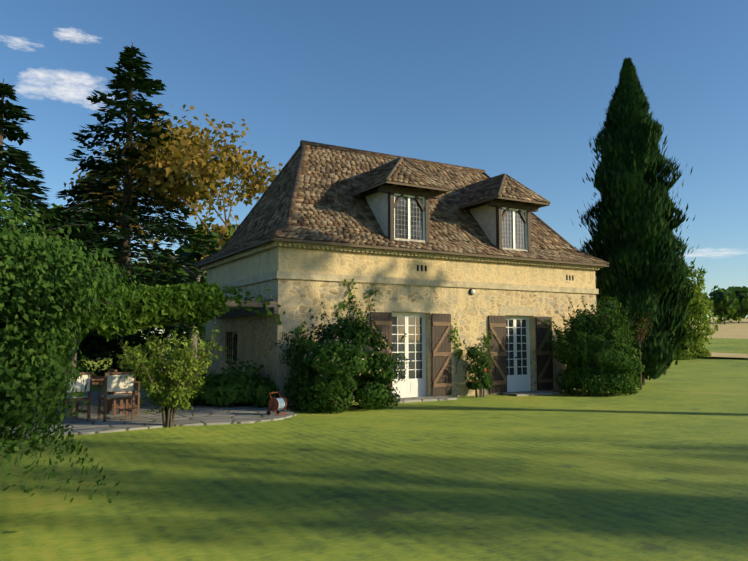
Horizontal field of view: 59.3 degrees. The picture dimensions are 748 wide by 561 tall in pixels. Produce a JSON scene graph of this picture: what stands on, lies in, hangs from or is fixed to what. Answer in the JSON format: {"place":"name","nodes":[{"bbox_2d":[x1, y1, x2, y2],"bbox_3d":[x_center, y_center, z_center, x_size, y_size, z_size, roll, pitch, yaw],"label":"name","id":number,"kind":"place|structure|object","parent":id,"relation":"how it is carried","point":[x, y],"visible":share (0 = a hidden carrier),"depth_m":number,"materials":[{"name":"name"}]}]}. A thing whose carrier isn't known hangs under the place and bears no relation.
{"place":"outdoors","nodes":[
{"label":"outdoors","id":0,"kind":"place"},
{"bbox_2d":[0,338,747,560],"bbox_3d":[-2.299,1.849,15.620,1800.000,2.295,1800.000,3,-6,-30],"label":"ground","id":1,"kind":"structure","parent":0,"point":[656,469],"depth_m":7.23,"materials":[{"name":"green plant"}]},
{"bbox_2d":[0,78,93,367],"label":"conifer tree","id":2,"kind":"object","parent":1,"relation":"on","point":[20,158],"depth_m":27.52,"materials":[{"name":"green plant"}]},
{"bbox_2d":[0,178,141,502],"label":"shrub","id":3,"kind":"object","parent":1,"relation":"on","point":[47,333],"depth_m":5.35,"materials":[{"name":"green plant"}]},
{"bbox_2d":[14,256,200,383],"bbox_3d":[-11.104,1.404,24.544,9.645,4.907,6.274,3,-6,-30],"label":"hedge","id":4,"kind":"object","parent":1,"relation":"on","point":[114,363],"depth_m":24.38,"materials":[{"name":"green plant"}]},
{"bbox_2d":[1,203,235,358],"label":"trees behind house","id":5,"kind":"object","parent":1,"relation":"on","point":[178,251],"depth_m":44.50,"materials":[{"name":"green plant"}]},
{"bbox_2d":[27,42,218,370],"bbox_3d":[-11.694,-3.539,30.310,10.831,15.600,11.193,3,-6,-30],"label":"conifer tree","id":6,"kind":"object","parent":1,"relation":"on","point":[122,80],"depth_m":30.14,"materials":[{"name":"green plant"}]},
{"bbox_2d":[3,389,295,436],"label":"terrace paving","id":7,"kind":"structure","parent":1,"relation":"on","point":[216,414],"depth_m":13.02,"materials":[{"name":"grey stone"}]},
{"bbox_2d":[49,372,91,423],"bbox_3d":[-5.779,2.203,12.493,0.560,0.920,0.580,-4,-7,40],"label":"chair","id":8,"kind":"object","parent":7,"relation":"on","point":[78,386],"visible":0.46,"depth_m":12.47,"materials":[{"name":"white fabric"}]},
{"bbox_2d":[42,376,122,418],"bbox_3d":[-5.991,2.389,13.559,1.500,0.740,0.900,4,-7,-40],"label":"terrace table","id":9,"kind":"object","parent":7,"relation":"on","point":[98,380],"visible":0.08,"depth_m":13.50,"materials":[{"name":"brown wood"}]},
{"bbox_2d":[97,372,135,421],"bbox_3d":[-4.984,2.224,12.719,0.580,0.920,0.560,4,-6,-35],"label":"chair","id":10,"kind":"object","parent":7,"relation":"on","point":[113,381],"visible":0.96,"depth_m":12.54,"materials":[{"name":"white fabric"}]},
{"bbox_2d":[107,369,140,415],"bbox_3d":[-5.233,2.318,13.772,0.560,0.920,0.580,4,-6,-35],"label":"chair","id":11,"kind":"object","parent":7,"relation":"on","point":[115,405],"visible":0.58,"depth_m":13.65,"materials":[{"name":"brown wood"}]},
{"bbox_2d":[53,298,278,415],"bbox_3d":[-5.561,1.773,16.438,4.848,2.490,5.150,3,-6,-30],"label":"pergola","id":12,"kind":"object","parent":7,"relation":"on","point":[237,312],"visible":0.19,"depth_m":15.66,"materials":[{"name":"brown wood"}]},
{"bbox_2d":[46,281,285,414],"bbox_3d":[-5.663,1.570,16.312,5.031,2.952,6.087,3,-6,-30],"label":"vine","id":13,"kind":"object","parent":12,"relation":"on","point":[158,306],"depth_m":13.87,"materials":[{"name":"green plant"}]},
{"bbox_2d":[178,356,278,407],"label":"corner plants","id":14,"kind":"object","parent":7,"relation":"on","point":[252,389],"depth_m":15.07,"materials":[{"name":"green plant"}]},
{"bbox_2d":[266,392,286,414],"bbox_3d":[-1.979,2.526,13.505,0.310,0.453,0.331,-4,-6,35],"label":"hose reel","id":15,"kind":"object","parent":7,"relation":"on","point":[277,405],"visible":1,"depth_m":13.42,"materials":[{"name":"brown"}]},
{"bbox_2d":[116,322,226,426],"bbox_3d":[-3.750,1.734,12.207,2.220,1.915,1.996,3,-6,-30],"label":"shrub","id":16,"kind":"object","parent":1,"relation":"on","point":[178,376],"depth_m":11.81,"materials":[{"name":"green plant"}]},
{"bbox_2d":[63,103,282,367],"bbox_3d":[-11.089,-2.372,33.821,12.114,13.922,14.071,0,-5,4],"label":"autumn tree","id":17,"kind":"object","parent":1,"relation":"on","point":[202,167],"depth_m":30.43,"materials":[{"name":"yellow plant"}]},
{"bbox_2d":[269,297,411,413],"bbox_3d":[-0.855,1.683,15.105,3.184,2.544,2.943,3,-6,-30],"label":"bush","id":18,"kind":"object","parent":1,"relation":"on","point":[373,392],"depth_m":14.45,"materials":[{"name":"green plant"}]},
{"bbox_2d":[205,247,595,405],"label":"house walls","id":19,"kind":"structure","parent":1,"relation":"on","point":[466,310],"depth_m":18.08,"materials":[{"name":"beige stone"}]},
{"bbox_2d":[226,331,237,363],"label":"side window","id":20,"kind":"structure","parent":19,"relation":"attached to","point":[233,339],"depth_m":19.02,"materials":[{"name":"white paint"}]},
{"bbox_2d":[370,312,391,397],"bbox_3d":[0.189,1.928,16.988,0.634,2.220,0.053,3,-6,-30],"label":"shutter","id":21,"kind":"object","parent":19,"relation":"attached to","point":[383,320],"visible":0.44,"depth_m":17.08,"materials":[{"name":"brown wood"}]},
{"bbox_2d":[194,140,608,266],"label":"roof ridge caps","id":22,"kind":"object","parent":19,"relation":"on","point":[303,144],"visible":0.48,"depth_m":20.51,"materials":[{"name":"brown tile"}]},
{"bbox_2d":[352,157,450,195],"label":"dormer roof","id":23,"kind":"structure","parent":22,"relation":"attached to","point":[417,187],"depth_m":18.06,"materials":[{"name":"brown tile"}]},
{"bbox_2d":[352,159,448,193],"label":"dormer roof tiles","id":24,"kind":"object","parent":23,"relation":"on","point":[406,172],"visible":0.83,"depth_m":17.95,"materials":[{"name":"brown tile"}]},
{"bbox_2d":[458,173,550,208],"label":"dormer roof","id":25,"kind":"structure","parent":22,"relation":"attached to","point":[523,201],"depth_m":19.93,"materials":[{"name":"brown tile"}]},
{"bbox_2d":[457,176,549,206],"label":"dormer roof tiles","id":26,"kind":"object","parent":25,"relation":"on","point":[511,188],"visible":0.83,"depth_m":19.90,"materials":[{"name":"brown tile"}]},
{"bbox_2d":[201,241,601,315],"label":"house trim","id":27,"kind":"structure","parent":19,"relation":"attached to","point":[409,307],"depth_m":17.83,"materials":[{"name":"beige stone"}]},
{"bbox_2d":[196,169,608,267],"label":"roof","id":28,"kind":"structure","parent":19,"relation":"on","point":[265,241],"depth_m":17.71,"materials":[{"name":"tile"}]},
{"bbox_2d":[365,192,425,242],"bbox_3d":[0.549,-1.632,18.612,1.240,1.600,1.715,3,-6,-30],"label":"dormer","id":29,"kind":"object","parent":28,"relation":"on","point":[401,217],"depth_m":17.97,"materials":[{"name":"white paint"}]},
{"bbox_2d":[362,183,438,243],"bbox_3d":[0.617,-1.702,18.501,1.840,1.620,1.985,3,-6,-30],"label":"dormer frame","id":30,"kind":"object","parent":29,"relation":"attached to","point":[390,189],"visible":0.67,"depth_m":17.83,"materials":[{"name":"brown wood"}]},
{"bbox_2d":[394,193,424,239],"bbox_3d":[0.951,-1.694,17.915,1.020,1.280,0.032,3,-6,-30],"label":"dormer casement","id":31,"kind":"object","parent":30,"relation":"in","point":[408,206],"visible":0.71,"depth_m":17.92,"materials":[{"name":"white wood"}]},
{"bbox_2d":[196,145,606,263],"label":"roof tiles","id":32,"kind":"object","parent":28,"relation":"on","point":[342,170],"visible":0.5,"depth_m":19.06,"materials":[{"name":"brown tile"}]},
{"bbox_2d":[469,205,527,251],"bbox_3d":[3.801,-1.466,20.472,1.240,1.600,1.715,3,-6,-30],"label":"dormer","id":33,"kind":"object","parent":28,"relation":"on","point":[484,217],"depth_m":19.84,"materials":[{"name":"beige paint"}]},
{"bbox_2d":[466,198,538,252],"bbox_3d":[3.868,-1.536,20.361,1.840,1.620,1.985,3,-6,-30],"label":"dormer frame","id":34,"kind":"object","parent":33,"relation":"attached to","point":[498,203],"visible":0.58,"depth_m":19.66,"materials":[{"name":"brown wood"}]},
{"bbox_2d":[502,207,526,249],"bbox_3d":[4.203,-1.528,19.776,1.020,1.280,0.032,3,-6,-30],"label":"dormer casement","id":35,"kind":"object","parent":34,"relation":"in","point":[514,223],"visible":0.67,"depth_m":19.80,"materials":[{"name":"white wood"}]},
{"bbox_2d":[392,312,425,397],"bbox_3d":[0.877,2.013,17.714,1.240,2.300,0.100,3,-6,-30],"label":"door frame","id":36,"kind":"object","parent":19,"relation":"in","point":[408,387],"visible":0.54,"depth_m":17.76,"materials":[{"name":"white wood"}]},
{"bbox_2d":[392,316,421,378],"bbox_3d":[0.871,1.795,17.744,1.120,1.740,0.008,3,-6,-30],"label":"door glass","id":37,"kind":"object","parent":36,"relation":"in","point":[411,330],"depth_m":17.80,"materials":[{"name":"clear glass"}]},
{"bbox_2d":[296,279,555,374],"bbox_3d":[1.821,1.327,17.963,8.642,2.526,0.130,3,-6,-30],"label":"creeper","id":38,"kind":"object","parent":19,"relation":"hanging from","point":[459,352],"depth_m":16.96,"materials":[{"name":"green plant"}]},
{"bbox_2d":[432,313,451,395],"bbox_3d":[1.854,2.013,17.941,0.634,2.220,0.053,3,-6,-30],"label":"shutter","id":39,"kind":"object","parent":19,"relation":"attached to","point":[441,361],"visible":0.98,"depth_m":17.92,"materials":[{"name":"brown wood"}]},
{"bbox_2d":[417,265,573,343],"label":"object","id":40,"kind":"object","parent":19,"relation":"attached to","point":[471,291],"depth_m":18.58,"materials":[{"name":"black"}]},
{"bbox_2d":[488,315,506,392],"bbox_3d":[3.571,2.111,18.922,0.634,2.200,0.053,3,-6,-30],"label":"shutter","id":41,"kind":"object","parent":19,"relation":"attached to","point":[497,329],"visible":0.9,"depth_m":18.91,"materials":[{"name":"brown wood"}]},
{"bbox_2d":[506,316,530,391],"bbox_3d":[4.215,2.193,19.623,1.140,2.280,0.100,3,-6,-30],"label":"door frame","id":42,"kind":"object","parent":19,"relation":"in","point":[517,383],"visible":0.65,"depth_m":19.66,"materials":[{"name":"white wood"}]},
{"bbox_2d":[506,319,526,374],"bbox_3d":[4.209,1.975,19.653,1.020,1.720,0.008,3,-6,-30],"label":"door glass","id":43,"kind":"object","parent":42,"relation":"in","point":[511,361],"depth_m":19.70,"materials":[{"name":"clear glass"}]},
{"bbox_2d":[536,316,552,389],"bbox_3d":[5.150,2.191,19.825,0.634,2.200,0.053,3,-6,-30],"label":"shutter","id":44,"kind":"object","parent":19,"relation":"attached to","point":[544,359],"visible":0.9,"depth_m":19.79,"materials":[{"name":"brown wood"}]},
{"bbox_2d":[269,284,596,404],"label":"quoins","id":45,"kind":"object","parent":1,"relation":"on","point":[286,327],"visible":0.4,"depth_m":15.78,"materials":[{"name":"stone"}]},
{"bbox_2d":[395,390,561,402],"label":"door slabs","id":46,"kind":"structure","parent":1,"relation":"on","point":[443,398],"depth_m":17.62,"materials":[{"name":"beige stone"}]},
{"bbox_2d":[463,339,494,396],"bbox_3d":[2.875,2.393,18.016,1.007,1.600,0.825,9,-10,-59],"label":"rose shrub","id":47,"kind":"object","parent":1,"relation":"on","point":[478,385],"depth_m":17.96,"materials":[{"name":"green plant"}]},
{"bbox_2d":[544,296,644,395],"bbox_3d":[6.463,1.889,19.273,2.815,2.883,2.980,-2,-5,21],"label":"bush","id":48,"kind":"object","parent":1,"relation":"on","point":[620,379],"depth_m":18.46,"materials":[{"name":"green plant"}]},
{"bbox_2d":[571,57,707,384],"bbox_3d":[9.430,-2.233,23.491,4.766,11.784,4.214,3,-6,-30],"label":"cypress","id":49,"kind":"object","parent":1,"relation":"on","point":[628,138],"depth_m":22.41,"materials":[{"name":"green plant"}]},
{"bbox_2d":[629,312,652,389],"bbox_3d":[8.526,2.204,20.754,1.006,2.461,0.796,3,-6,-30],"label":"sapling","id":50,"kind":"object","parent":1,"relation":"on","point":[641,331],"depth_m":20.79,"materials":[{"name":"plant"}]},
{"bbox_2d":[668,261,720,359],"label":"bush","id":51,"kind":"object","parent":1,"relation":"on","point":[697,349],"depth_m":44.66,"materials":[{"name":"green plant"}]},
{"bbox_2d":[0,0,747,339],"label":"sky","id":52,"kind":"structure","parent":0,"point":[518,89],"materials":[{"name":"blue"}]},
{"bbox_2d":[688,318,747,357],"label":"field","id":53,"kind":"structure","parent":0,"point":[734,329],"depth_m":115.13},
{"bbox_2d":[689,285,747,323],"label":"tree line","id":54,"kind":"object","parent":53,"relation":"on","point":[734,306],"depth_m":163.16,"materials":[{"name":"green plant"}]}
]}

